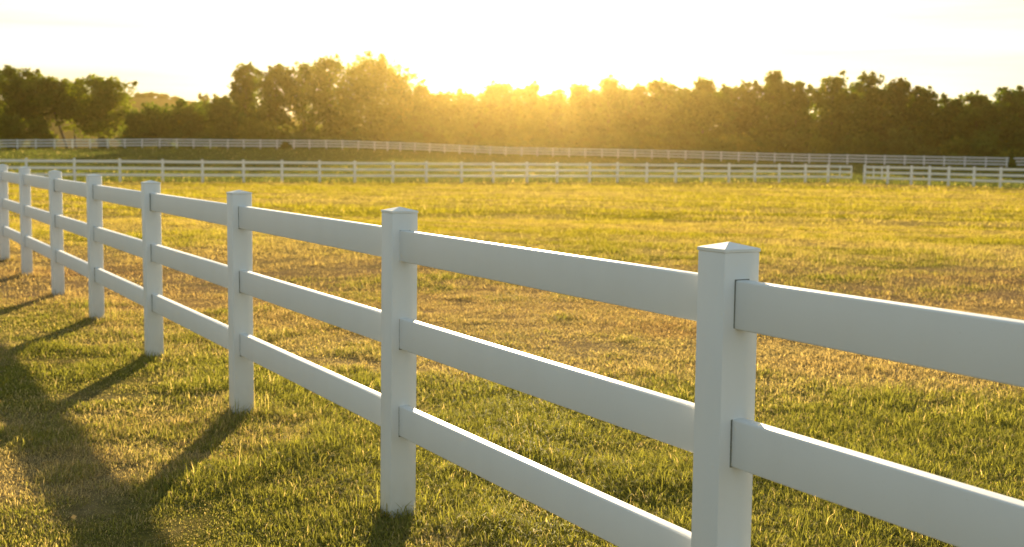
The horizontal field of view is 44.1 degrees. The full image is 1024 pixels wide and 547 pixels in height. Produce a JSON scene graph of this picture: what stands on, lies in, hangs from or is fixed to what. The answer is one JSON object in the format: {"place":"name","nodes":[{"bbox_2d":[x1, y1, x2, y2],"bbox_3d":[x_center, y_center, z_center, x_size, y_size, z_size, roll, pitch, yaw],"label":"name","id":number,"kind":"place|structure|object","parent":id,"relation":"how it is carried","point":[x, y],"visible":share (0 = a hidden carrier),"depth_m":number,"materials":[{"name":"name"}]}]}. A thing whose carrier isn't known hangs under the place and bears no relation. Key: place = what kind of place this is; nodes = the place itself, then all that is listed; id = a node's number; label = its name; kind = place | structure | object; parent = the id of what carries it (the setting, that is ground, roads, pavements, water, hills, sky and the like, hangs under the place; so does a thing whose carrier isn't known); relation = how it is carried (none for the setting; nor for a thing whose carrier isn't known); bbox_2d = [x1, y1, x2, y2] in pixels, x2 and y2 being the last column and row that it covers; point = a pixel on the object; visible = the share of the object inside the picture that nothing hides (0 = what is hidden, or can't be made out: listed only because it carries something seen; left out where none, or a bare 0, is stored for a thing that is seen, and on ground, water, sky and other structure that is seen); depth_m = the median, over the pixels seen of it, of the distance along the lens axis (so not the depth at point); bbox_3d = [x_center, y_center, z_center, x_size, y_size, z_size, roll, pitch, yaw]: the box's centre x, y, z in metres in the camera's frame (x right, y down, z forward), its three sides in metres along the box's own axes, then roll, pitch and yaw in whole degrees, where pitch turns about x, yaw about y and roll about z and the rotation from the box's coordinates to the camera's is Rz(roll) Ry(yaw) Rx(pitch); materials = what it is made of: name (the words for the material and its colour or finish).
{"place":"outdoors","nodes":[
{"label":"outdoors","id":0,"kind":"place"},
{"bbox_2d":[0,96,1023,546],"bbox_3d":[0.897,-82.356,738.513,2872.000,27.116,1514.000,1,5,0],"label":"ground","id":1,"kind":"structure","parent":0,"point":[196,286],"depth_m":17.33,"materials":[{"name":"green plant"}]},
{"bbox_2d":[0,73,22,139],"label":"tree","id":2,"kind":"object","parent":1,"relation":"on","point":[1,103],"visible":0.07,"depth_m":189.73,"materials":[{"name":"green plant"}]},
{"bbox_2d":[0,113,31,148],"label":"bush","id":3,"kind":"object","parent":1,"relation":"on","point":[11,128],"visible":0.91,"depth_m":181.10,"materials":[{"name":"green plant"}]},
{"bbox_2d":[0,65,46,135],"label":"tree","id":4,"kind":"object","parent":1,"relation":"on","point":[10,96],"visible":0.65,"depth_m":185.09,"materials":[{"name":"green plant"}]},
{"bbox_2d":[20,116,58,148],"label":"bush","id":5,"kind":"object","parent":1,"relation":"on","point":[39,129],"visible":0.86,"depth_m":182.28,"materials":[{"name":"green plant"}]},
{"bbox_2d":[8,72,79,148],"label":"tree","id":6,"kind":"object","parent":1,"relation":"on","point":[51,92],"visible":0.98,"depth_m":184.79,"materials":[{"name":"green plant"}]},
{"bbox_2d":[65,78,84,148],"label":"tree","id":7,"kind":"object","parent":1,"relation":"on","point":[74,82],"visible":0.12,"depth_m":199.82,"materials":[{"name":"green plant"}]},
{"bbox_2d":[59,74,138,147],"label":"tree","id":8,"kind":"object","parent":1,"relation":"on","point":[102,99],"visible":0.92,"depth_m":187.10,"materials":[{"name":"green plant"}]},
{"bbox_2d":[96,136,111,147],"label":"bush","id":9,"kind":"object","parent":1,"relation":"on","point":[102,137],"visible":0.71,"depth_m":176.95,"materials":[{"name":"green plant"}]},
{"bbox_2d":[115,109,162,147],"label":"bush","id":10,"kind":"object","parent":1,"relation":"on","point":[138,125],"visible":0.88,"depth_m":178.31,"materials":[{"name":"green plant"}]},
{"bbox_2d":[134,92,145,96],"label":"tree","id":11,"kind":"object","parent":1,"relation":"on","point":[140,95],"visible":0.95,"depth_m":593.66,"materials":[{"name":"green plant"}]},
{"bbox_2d":[143,91,158,97],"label":"tree","id":12,"kind":"object","parent":1,"relation":"on","point":[150,94],"visible":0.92,"depth_m":602.70,"materials":[{"name":"green plant"}]},
{"bbox_2d":[139,101,179,147],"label":"bush","id":13,"kind":"object","parent":1,"relation":"on","point":[158,114],"visible":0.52,"depth_m":181.68,"materials":[{"name":"green plant"}]},
{"bbox_2d":[156,93,169,98],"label":"tree","id":14,"kind":"object","parent":1,"relation":"on","point":[163,96],"visible":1,"depth_m":598.62,"materials":[{"name":"green plant"}]},
{"bbox_2d":[169,96,179,99],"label":"tree","id":15,"kind":"object","parent":1,"relation":"on","point":[174,98],"visible":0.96,"depth_m":593.98,"materials":[{"name":"green plant"}]},
{"bbox_2d":[164,98,223,147],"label":"bush","id":16,"kind":"object","parent":1,"relation":"on","point":[188,123],"visible":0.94,"depth_m":180.91,"materials":[{"name":"green plant"}]},
{"bbox_2d":[196,93,210,110],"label":"tree","id":17,"kind":"object","parent":1,"relation":"on","point":[204,98],"visible":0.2,"depth_m":376.28,"materials":[{"name":"green plant"}]},
{"bbox_2d":[196,97,248,147],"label":"bush","id":18,"kind":"object","parent":1,"relation":"on","point":[226,123],"visible":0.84,"depth_m":181.48,"materials":[{"name":"green plant"}]},
{"bbox_2d":[212,93,237,113],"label":"tree","id":19,"kind":"object","parent":1,"relation":"on","point":[218,97],"visible":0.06,"depth_m":202.97,"materials":[{"name":"green plant"}]},
{"bbox_2d":[227,61,261,148],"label":"tree","id":20,"kind":"object","parent":1,"relation":"on","point":[243,97],"visible":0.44,"depth_m":191.59,"materials":[{"name":"green plant"}]},
{"bbox_2d":[236,116,280,148],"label":"bush","id":21,"kind":"object","parent":1,"relation":"on","point":[252,128],"visible":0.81,"depth_m":178.70,"materials":[{"name":"green plant"}]},
{"bbox_2d":[244,63,304,148],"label":"tree","id":22,"kind":"object","parent":1,"relation":"on","point":[275,76],"visible":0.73,"depth_m":187.17,"materials":[{"name":"green plant"}]},
{"bbox_2d":[280,141,291,148],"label":"bush","id":23,"kind":"object","parent":1,"relation":"on","point":[285,145],"visible":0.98,"depth_m":163.95,"materials":[{"name":"green plant"}]},
{"bbox_2d":[280,130,317,148],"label":"bush","id":24,"kind":"object","parent":1,"relation":"on","point":[300,135],"visible":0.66,"depth_m":179.87,"materials":[{"name":"green plant"}]},
{"bbox_2d":[284,61,317,132],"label":"tree","id":25,"kind":"object","parent":1,"relation":"on","point":[300,119],"visible":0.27,"depth_m":193.58,"materials":[{"name":"green plant"}]},
{"bbox_2d":[298,132,344,148],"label":"bush","id":26,"kind":"object","parent":1,"relation":"on","point":[323,137],"visible":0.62,"depth_m":179.25,"materials":[{"name":"green plant"}]},
{"bbox_2d":[287,53,362,148],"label":"tree","id":27,"kind":"object","parent":1,"relation":"on","point":[320,97],"visible":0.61,"depth_m":188.65,"materials":[{"name":"green plant"}]},
{"bbox_2d":[339,125,377,149],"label":"bush","id":28,"kind":"object","parent":1,"relation":"on","point":[350,135],"visible":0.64,"depth_m":181.73,"materials":[{"name":"green plant"}]},
{"bbox_2d":[324,50,416,149],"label":"tree","id":29,"kind":"object","parent":1,"relation":"on","point":[359,104],"visible":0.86,"depth_m":186.05,"materials":[{"name":"green plant"}]},
{"bbox_2d":[366,132,396,150],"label":"bush","id":30,"kind":"object","parent":1,"relation":"on","point":[380,138],"visible":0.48,"depth_m":182.81,"materials":[{"name":"green plant"}]},
{"bbox_2d":[375,67,427,132],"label":"tree","id":31,"kind":"object","parent":1,"relation":"on","point":[403,76],"visible":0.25,"depth_m":191.19,"materials":[{"name":"green plant"}]},
{"bbox_2d":[386,130,428,150],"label":"bush","id":32,"kind":"object","parent":1,"relation":"on","point":[409,136],"visible":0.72,"depth_m":179.91,"materials":[{"name":"green plant"}]},
{"bbox_2d":[391,85,434,151],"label":"tree","id":33,"kind":"object","parent":1,"relation":"on","point":[418,94],"visible":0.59,"depth_m":189.47,"materials":[{"name":"green plant"}]},
{"bbox_2d":[0,158,829,182],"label":"rail fence","id":34,"kind":"object","parent":1,"relation":"on","point":[202,168],"visible":0.93,"depth_m":77.51,"materials":[{"name":"white plastic"}]},
{"bbox_2d":[829,165,851,178],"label":"field gate","id":35,"kind":"structure","parent":34,"relation":"attached to","point":[839,171],"depth_m":89.85,"materials":[{"name":"white plastic"}]},
{"bbox_2d":[413,123,448,152],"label":"bush","id":36,"kind":"object","parent":1,"relation":"on","point":[432,135],"visible":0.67,"depth_m":183.33,"materials":[{"name":"green plant"}]},
{"bbox_2d":[418,88,473,152],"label":"tree","id":37,"kind":"object","parent":1,"relation":"on","point":[442,113],"visible":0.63,"depth_m":190.10,"materials":[{"name":"green plant"}]},
{"bbox_2d":[443,132,481,153],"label":"bush","id":38,"kind":"object","parent":1,"relation":"on","point":[465,140],"visible":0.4,"depth_m":183.02,"materials":[{"name":"green plant"}]},
{"bbox_2d":[448,90,490,154],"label":"tree","id":39,"kind":"object","parent":1,"relation":"on","point":[474,107],"visible":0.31,"depth_m":193.42,"materials":[{"name":"green plant"}]},
{"bbox_2d":[461,136,505,154],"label":"bush","id":40,"kind":"object","parent":1,"relation":"on","point":[491,143],"visible":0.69,"depth_m":181.22,"materials":[{"name":"green plant"}]},
{"bbox_2d":[473,80,522,154],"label":"tree","id":41,"kind":"object","parent":1,"relation":"on","point":[500,116],"visible":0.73,"depth_m":188.90,"materials":[{"name":"green plant"}]},
{"bbox_2d":[0,164,1023,546],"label":"rail fence","id":42,"kind":"object","parent":1,"relation":"on","point":[726,300],"visible":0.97,"depth_m":4.33,"materials":[{"name":"white plastic"}]},
{"bbox_2d":[0,138,1023,167],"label":"rail fence","id":43,"kind":"object","parent":1,"relation":"on","point":[537,151],"visible":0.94,"depth_m":163.19,"materials":[{"name":"white plastic"}]},
{"bbox_2d":[499,134,534,155],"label":"bush","id":44,"kind":"object","parent":1,"relation":"on","point":[515,142],"visible":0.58,"depth_m":180.10,"materials":[{"name":"green plant"}]},
{"bbox_2d":[509,80,554,155],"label":"tree","id":45,"kind":"object","parent":1,"relation":"on","point":[533,110],"visible":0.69,"depth_m":187.52,"materials":[{"name":"green plant"}]},
{"bbox_2d":[521,135,563,156],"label":"bush","id":46,"kind":"object","parent":1,"relation":"on","point":[541,142],"visible":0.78,"depth_m":177.90,"materials":[{"name":"green plant"}]},
{"bbox_2d":[538,89,568,155],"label":"tree","id":47,"kind":"object","parent":1,"relation":"on","point":[553,99],"visible":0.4,"depth_m":192.17,"materials":[{"name":"green plant"}]},
{"bbox_2d":[554,138,589,156],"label":"bush","id":48,"kind":"object","parent":1,"relation":"on","point":[566,143],"visible":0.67,"depth_m":179.08,"materials":[{"name":"green plant"}]},
{"bbox_2d":[558,83,602,156],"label":"tree","id":49,"kind":"object","parent":1,"relation":"on","point":[574,123],"visible":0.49,"depth_m":186.59,"materials":[{"name":"green plant"}]},
{"bbox_2d":[566,137,616,157],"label":"bush","id":50,"kind":"object","parent":1,"relation":"on","point":[594,143],"visible":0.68,"depth_m":179.16,"materials":[{"name":"green plant"}]},
{"bbox_2d":[574,74,639,157],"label":"tree","id":51,"kind":"object","parent":1,"relation":"on","point":[610,95],"visible":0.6,"depth_m":184.35,"materials":[{"name":"green plant"}]},
{"bbox_2d":[599,130,642,157],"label":"bush","id":52,"kind":"object","parent":1,"relation":"on","point":[620,140],"visible":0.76,"depth_m":178.86,"materials":[{"name":"green plant"}]},
{"bbox_2d":[609,83,651,157],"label":"tree","id":53,"kind":"object","parent":1,"relation":"on","point":[637,92],"visible":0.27,"depth_m":187.43,"materials":[{"name":"green plant"}]},
{"bbox_2d":[635,135,667,158],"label":"bush","id":54,"kind":"object","parent":1,"relation":"on","point":[652,143],"visible":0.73,"depth_m":176.45,"materials":[{"name":"green plant"}]},
{"bbox_2d":[630,77,682,158],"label":"tree","id":55,"kind":"object","parent":1,"relation":"on","point":[660,105],"visible":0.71,"depth_m":181.63,"materials":[{"name":"green plant"}]},
{"bbox_2d":[667,87,691,158],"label":"tree","id":56,"kind":"object","parent":1,"relation":"on","point":[682,93],"visible":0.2,"depth_m":187.54,"materials":[{"name":"green plant"}]},
{"bbox_2d":[658,131,703,159],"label":"bush","id":57,"kind":"object","parent":1,"relation":"on","point":[680,141],"visible":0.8,"depth_m":171.79,"materials":[{"name":"green plant"}]},
{"bbox_2d":[676,76,729,160],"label":"tree","id":58,"kind":"object","parent":1,"relation":"on","point":[702,103],"visible":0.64,"depth_m":180.39,"materials":[{"name":"green plant"}]},
{"bbox_2d":[685,137,737,160],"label":"bush","id":59,"kind":"object","parent":1,"relation":"on","point":[713,145],"visible":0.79,"depth_m":170.21,"materials":[{"name":"green plant"}]},
{"bbox_2d":[445,88,1003,162],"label":"trees","id":60,"kind":"object","parent":1,"relation":"on","point":[811,112],"visible":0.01,"depth_m":202.60,"materials":[{"name":"green plant"}]},
{"bbox_2d":[713,83,739,160],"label":"tree","id":61,"kind":"object","parent":1,"relation":"on","point":[728,105],"visible":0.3,"depth_m":183.62,"materials":[{"name":"green plant"}]},
{"bbox_2d":[710,132,762,161],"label":"bush","id":62,"kind":"object","parent":1,"relation":"on","point":[741,143],"visible":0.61,"depth_m":171.82,"materials":[{"name":"green plant"}]},
{"bbox_2d":[723,79,766,161],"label":"tree","id":63,"kind":"object","parent":1,"relation":"on","point":[747,113],"visible":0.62,"depth_m":178.39,"materials":[{"name":"green plant"}]},
{"bbox_2d":[748,70,788,161],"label":"tree","id":64,"kind":"object","parent":1,"relation":"on","point":[769,103],"visible":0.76,"depth_m":176.65,"materials":[{"name":"green plant"}]},
{"bbox_2d":[768,129,819,162],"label":"bush","id":65,"kind":"object","parent":1,"relation":"on","point":[789,144],"visible":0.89,"depth_m":165.38,"materials":[{"name":"green plant"}]},
{"bbox_2d":[773,80,816,161],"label":"tree","id":66,"kind":"object","parent":1,"relation":"on","point":[794,117],"visible":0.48,"depth_m":174.42,"materials":[{"name":"green plant"}]},
{"bbox_2d":[786,137,838,162],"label":"bush","id":67,"kind":"object","parent":1,"relation":"on","point":[819,143],"visible":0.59,"depth_m":166.01,"materials":[{"name":"green plant"}]},
{"bbox_2d":[807,70,854,163],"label":"tree","id":68,"kind":"object","parent":1,"relation":"on","point":[831,106],"visible":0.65,"depth_m":172.34,"materials":[{"name":"green plant"}]},
{"bbox_2d":[833,70,896,162],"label":"tree","id":69,"kind":"object","parent":1,"relation":"on","point":[859,120],"visible":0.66,"depth_m":170.32,"materials":[{"name":"green plant"}]},
{"bbox_2d":[836,133,893,164],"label":"bush","id":70,"kind":"object","parent":1,"relation":"on","point":[855,145],"visible":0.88,"depth_m":163.65,"materials":[{"name":"green plant"}]},
{"bbox_2d":[869,77,924,164],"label":"tree","id":71,"kind":"object","parent":1,"relation":"on","point":[892,116],"visible":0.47,"depth_m":168.39,"materials":[{"name":"green plant"}]},
{"bbox_2d":[885,125,924,164],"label":"bush","id":72,"kind":"object","parent":1,"relation":"on","point":[903,138],"visible":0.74,"depth_m":161.37,"materials":[{"name":"green plant"}]},
{"bbox_2d":[900,85,948,164],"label":"tree","id":73,"kind":"object","parent":1,"relation":"on","point":[929,106],"visible":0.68,"depth_m":167.41,"materials":[{"name":"green plant"}]},
{"bbox_2d":[904,145,945,165],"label":"bush","id":74,"kind":"object","parent":1,"relation":"on","point":[921,151],"visible":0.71,"depth_m":160.05,"materials":[{"name":"green plant"}]},
{"bbox_2d":[930,92,964,165],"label":"tree","id":75,"kind":"object","parent":1,"relation":"on","point":[950,108],"visible":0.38,"depth_m":168.67,"materials":[{"name":"green plant"}]},
{"bbox_2d":[886,165,1023,187],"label":"rail fence","id":76,"kind":"object","parent":1,"relation":"on","point":[973,180],"visible":0.97,"depth_m":83.28,"materials":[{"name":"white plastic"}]},
{"bbox_2d":[863,165,886,183],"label":"field gate","id":77,"kind":"structure","parent":76,"relation":"attached to","point":[870,172],"depth_m":87.78,"materials":[{"name":"white plastic"}]},
{"bbox_2d":[939,136,970,165],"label":"bush","id":78,"kind":"object","parent":1,"relation":"on","point":[955,146],"visible":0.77,"depth_m":157.25,"materials":[{"name":"green plant"}]},
{"bbox_2d":[949,90,1003,165],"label":"tree","id":79,"kind":"object","parent":1,"relation":"on","point":[971,115],"visible":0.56,"depth_m":165.62,"materials":[{"name":"green plant"}]},
{"bbox_2d":[961,130,997,166],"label":"bush","id":80,"kind":"object","parent":1,"relation":"on","point":[983,144],"visible":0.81,"depth_m":155.72,"materials":[{"name":"green plant"}]},
{"bbox_2d":[979,85,1023,151],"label":"tree","id":81,"kind":"object","parent":1,"relation":"on","point":[1009,103],"visible":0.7,"depth_m":163.77,"materials":[{"name":"green plant"}]},
{"bbox_2d":[988,148,1023,166],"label":"bush","id":82,"kind":"object","parent":1,"relation":"on","point":[998,153],"visible":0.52,"depth_m":154.50,"materials":[{"name":"green plant"}]},
{"bbox_2d":[1007,148,1016,167],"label":"bush","id":83,"kind":"object","parent":1,"relation":"on","point":[1011,161],"visible":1,"depth_m":142.22,"materials":[{"name":"green plant"}]},
{"bbox_2d":[0,0,1023,129],"label":"sky","id":84,"kind":"structure","parent":0,"point":[184,49],"materials":[{"name":"white"}]}
]}

